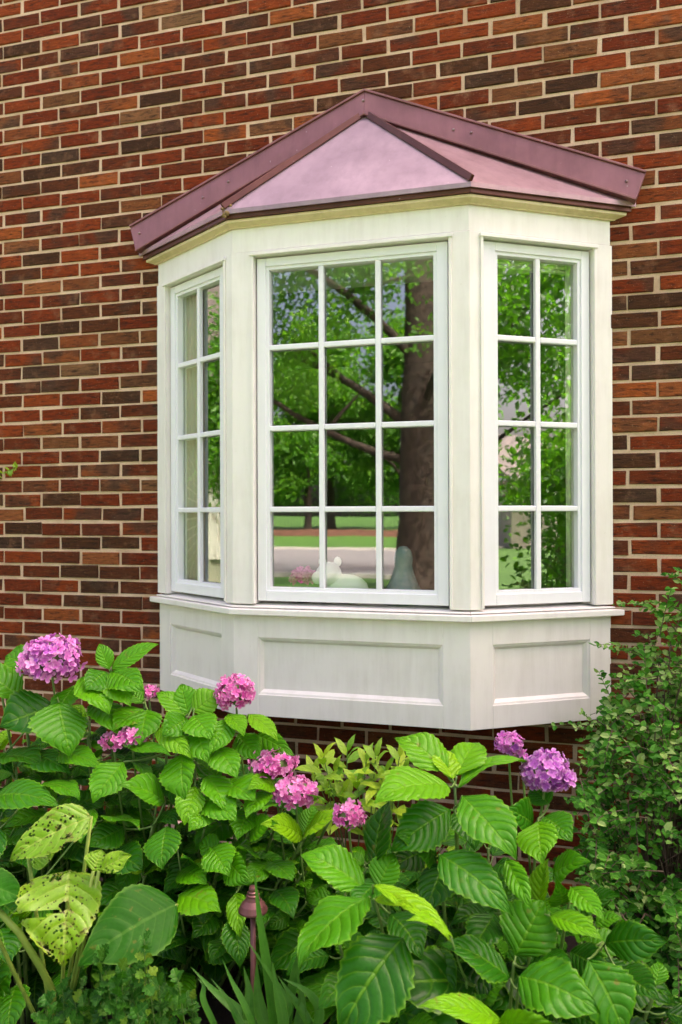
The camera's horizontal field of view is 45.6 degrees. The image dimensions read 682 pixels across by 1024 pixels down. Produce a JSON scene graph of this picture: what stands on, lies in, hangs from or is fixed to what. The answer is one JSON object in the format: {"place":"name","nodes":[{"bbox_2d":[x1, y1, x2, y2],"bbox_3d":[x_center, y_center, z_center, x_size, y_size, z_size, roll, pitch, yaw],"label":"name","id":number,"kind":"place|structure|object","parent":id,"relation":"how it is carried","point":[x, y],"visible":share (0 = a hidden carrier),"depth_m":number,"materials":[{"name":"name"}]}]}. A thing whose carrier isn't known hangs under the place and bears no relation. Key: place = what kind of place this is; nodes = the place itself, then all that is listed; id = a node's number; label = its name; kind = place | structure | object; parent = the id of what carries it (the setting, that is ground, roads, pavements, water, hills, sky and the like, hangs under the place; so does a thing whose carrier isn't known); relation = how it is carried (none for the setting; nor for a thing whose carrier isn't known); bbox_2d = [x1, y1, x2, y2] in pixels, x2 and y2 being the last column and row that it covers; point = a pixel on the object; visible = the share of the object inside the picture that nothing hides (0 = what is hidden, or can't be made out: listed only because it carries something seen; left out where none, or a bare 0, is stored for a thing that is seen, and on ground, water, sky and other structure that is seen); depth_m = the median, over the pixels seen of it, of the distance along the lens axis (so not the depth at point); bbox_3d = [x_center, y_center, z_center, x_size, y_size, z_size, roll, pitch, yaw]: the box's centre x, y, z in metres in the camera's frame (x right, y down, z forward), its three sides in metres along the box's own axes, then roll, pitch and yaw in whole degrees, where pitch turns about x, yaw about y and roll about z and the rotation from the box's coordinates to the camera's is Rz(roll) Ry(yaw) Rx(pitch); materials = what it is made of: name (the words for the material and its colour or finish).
{"place":"outdoors","nodes":[
{"label":"outdoors","id":0,"kind":"place"},
{"bbox_2d":[204,273,565,589],"bbox_3d":[0.734,-0.069,5.572,5.400,2.850,4.030,0,0,16],"label":"interior room","id":1,"kind":"object","parent":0,"point":[407,452],"visible":0.25,"depth_m":7.55,"materials":[{"name":"paint"}]},
{"label":"ground","id":2,"kind":"structure","parent":0,"visible":0},
{"bbox_2d":[6,842,613,1023],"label":"garden bed","id":3,"kind":"object","parent":2,"relation":"on","point":[222,1013],"visible":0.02,"depth_m":2.56,"materials":[{"name":"soil"}]},
{"bbox_2d":[0,803,177,1023],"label":"broad leaved plant","id":4,"kind":"object","parent":3,"relation":"on","point":[130,915],"visible":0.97,"depth_m":2.02,"materials":[{"name":"green plant"}]},
{"bbox_2d":[31,930,200,1023],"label":"lobed leaf plant","id":5,"kind":"object","parent":3,"relation":"on","point":[130,995],"visible":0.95,"depth_m":1.95,"materials":[{"name":"green plant"}]},
{"bbox_2d":[0,633,406,1023],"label":"hydrangea shrub","id":6,"kind":"object","parent":3,"relation":"on","point":[196,870],"visible":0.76,"depth_m":2.44,"materials":[{"name":"green plant"}]},
{"bbox_2d":[143,821,272,876],"bbox_3d":[-0.525,1.402,3.205,0.647,0.349,0.022,0,0,12],"label":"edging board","id":7,"kind":"object","parent":3,"relation":"on","point":[172,826],"depth_m":3.22,"materials":[{"name":"brown wood"}]},
{"bbox_2d":[238,885,267,1018],"bbox_3d":[-0.229,1.281,2.120,0.076,0.605,0.076,0,0,16],"label":"path light","id":8,"kind":"object","parent":3,"relation":"on","point":[247,908],"visible":0.81,"depth_m":2.11,"materials":[{"name":"brown metal"}]},
{"bbox_2d":[191,869,323,1023],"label":"strap leaf clump","id":9,"kind":"object","parent":3,"relation":"on","point":[281,1002],"visible":0.93,"depth_m":1.95,"materials":[{"name":"green plant"}]},
{"bbox_2d":[295,734,454,871],"bbox_3d":[0.117,1.138,2.634,0.607,0.834,0.305,0,0,16],"label":"yellow green shrub","id":10,"kind":"object","parent":3,"relation":"on","point":[359,783],"visible":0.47,"depth_m":2.61,"materials":[{"name":"green plant"}]},
{"bbox_2d":[286,730,681,1023],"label":"hydrangea shrub","id":11,"kind":"object","parent":3,"relation":"on","point":[501,929],"visible":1,"depth_m":1.88,"materials":[{"name":"green plant"}]},
{"bbox_2d":[551,567,681,1023],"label":"leaved bush","id":12,"kind":"object","parent":3,"relation":"on","point":[652,899],"visible":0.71,"depth_m":2.50,"materials":[{"name":"green plant"}]},
{"bbox_2d":[0,0,681,903],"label":"brick wall","id":13,"kind":"structure","parent":2,"relation":"on","point":[118,118],"depth_m":3.59,"materials":[{"name":"red brick"}]},
{"bbox_2d":[0,461,17,478],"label":"wall sprig","id":14,"kind":"object","parent":13,"relation":"attached to","point":[9,472],"depth_m":3.78,"materials":[{"name":"green plant"}]},
{"bbox_2d":[129,89,645,730],"bbox_3d":[0.086,-0.472,3.282,2.173,2.532,0.589,0,0,16],"label":"bay window","id":15,"kind":"structure","parent":13,"relation":"attached to","point":[365,187],"depth_m":3.09,"materials":[{"name":"beige paint"}]},
{"bbox_2d":[183,292,197,580],"bbox_3d":[-0.654,-0.315,3.543,0.016,1.345,0.185,0,0,-41],"label":"curtain","id":16,"kind":"object","parent":15,"relation":"hanging from","point":[190,445],"visible":0.62,"depth_m":3.54,"materials":[{"name":"fabric"}]},
{"bbox_2d":[170,267,223,597],"bbox_3d":[-0.587,-0.321,3.427,0.043,1.337,0.452,0,0,-41],"label":"window","id":17,"kind":"structure","parent":15,"relation":"in","point":[177,293],"depth_m":3.48,"materials":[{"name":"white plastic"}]},
{"bbox_2d":[288,566,315,602],"bbox_3d":[-0.148,0.285,3.213,0.125,0.145,0.125,0,0,16],"label":"flower bunch","id":18,"kind":"object","parent":15,"relation":"on","point":[300,574],"visible":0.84,"depth_m":3.18,"materials":[{"name":"pink plant"}]},
{"bbox_2d":[312,557,368,603],"bbox_3d":[0.001,0.268,3.204,0.218,0.183,0.138,0,0,16],"label":"toy animal","id":19,"kind":"object","parent":15,"relation":"on","point":[336,577],"visible":0.51,"depth_m":3.17},
{"bbox_2d":[257,241,449,605],"bbox_3d":[0.040,-0.323,3.099,0.760,1.348,0.053,0,0,16],"label":"window","id":20,"kind":"structure","parent":15,"relation":"in","point":[440,596],"depth_m":3.07,"materials":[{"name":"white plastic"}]},
{"bbox_2d":[383,546,420,605],"bbox_3d":[0.243,0.245,3.164,0.184,0.224,0.184,0,0,16],"label":"glazed vase","id":21,"kind":"object","parent":15,"relation":"on","point":[403,576],"visible":0.67,"depth_m":3.13,"materials":[{"name":"green ceramic"}]},
{"bbox_2d":[497,258,564,274],"bbox_3d":[0.705,-0.957,3.105,0.440,0.068,0.020,0,0,-17],"label":"window blind","id":22,"kind":"object","parent":15,"relation":"attached to","point":[526,266],"depth_m":3.10,"materials":[{"name":"fabric"}]},
{"bbox_2d":[483,241,589,605],"bbox_3d":[0.727,-0.325,3.058,0.464,1.348,0.052,0,0,-17],"label":"window","id":23,"kind":"structure","parent":15,"relation":"in","point":[580,592],"depth_m":3.04,"materials":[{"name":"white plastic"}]},
{"bbox_2d":[565,264,579,602],"bbox_3d":[0.896,-0.321,3.143,0.058,1.345,0.014,0,0,-13],"label":"curtain","id":24,"kind":"object","parent":15,"relation":"hanging from","point":[569,419],"visible":0.59,"depth_m":3.14,"materials":[{"name":"fabric"}]}
]}

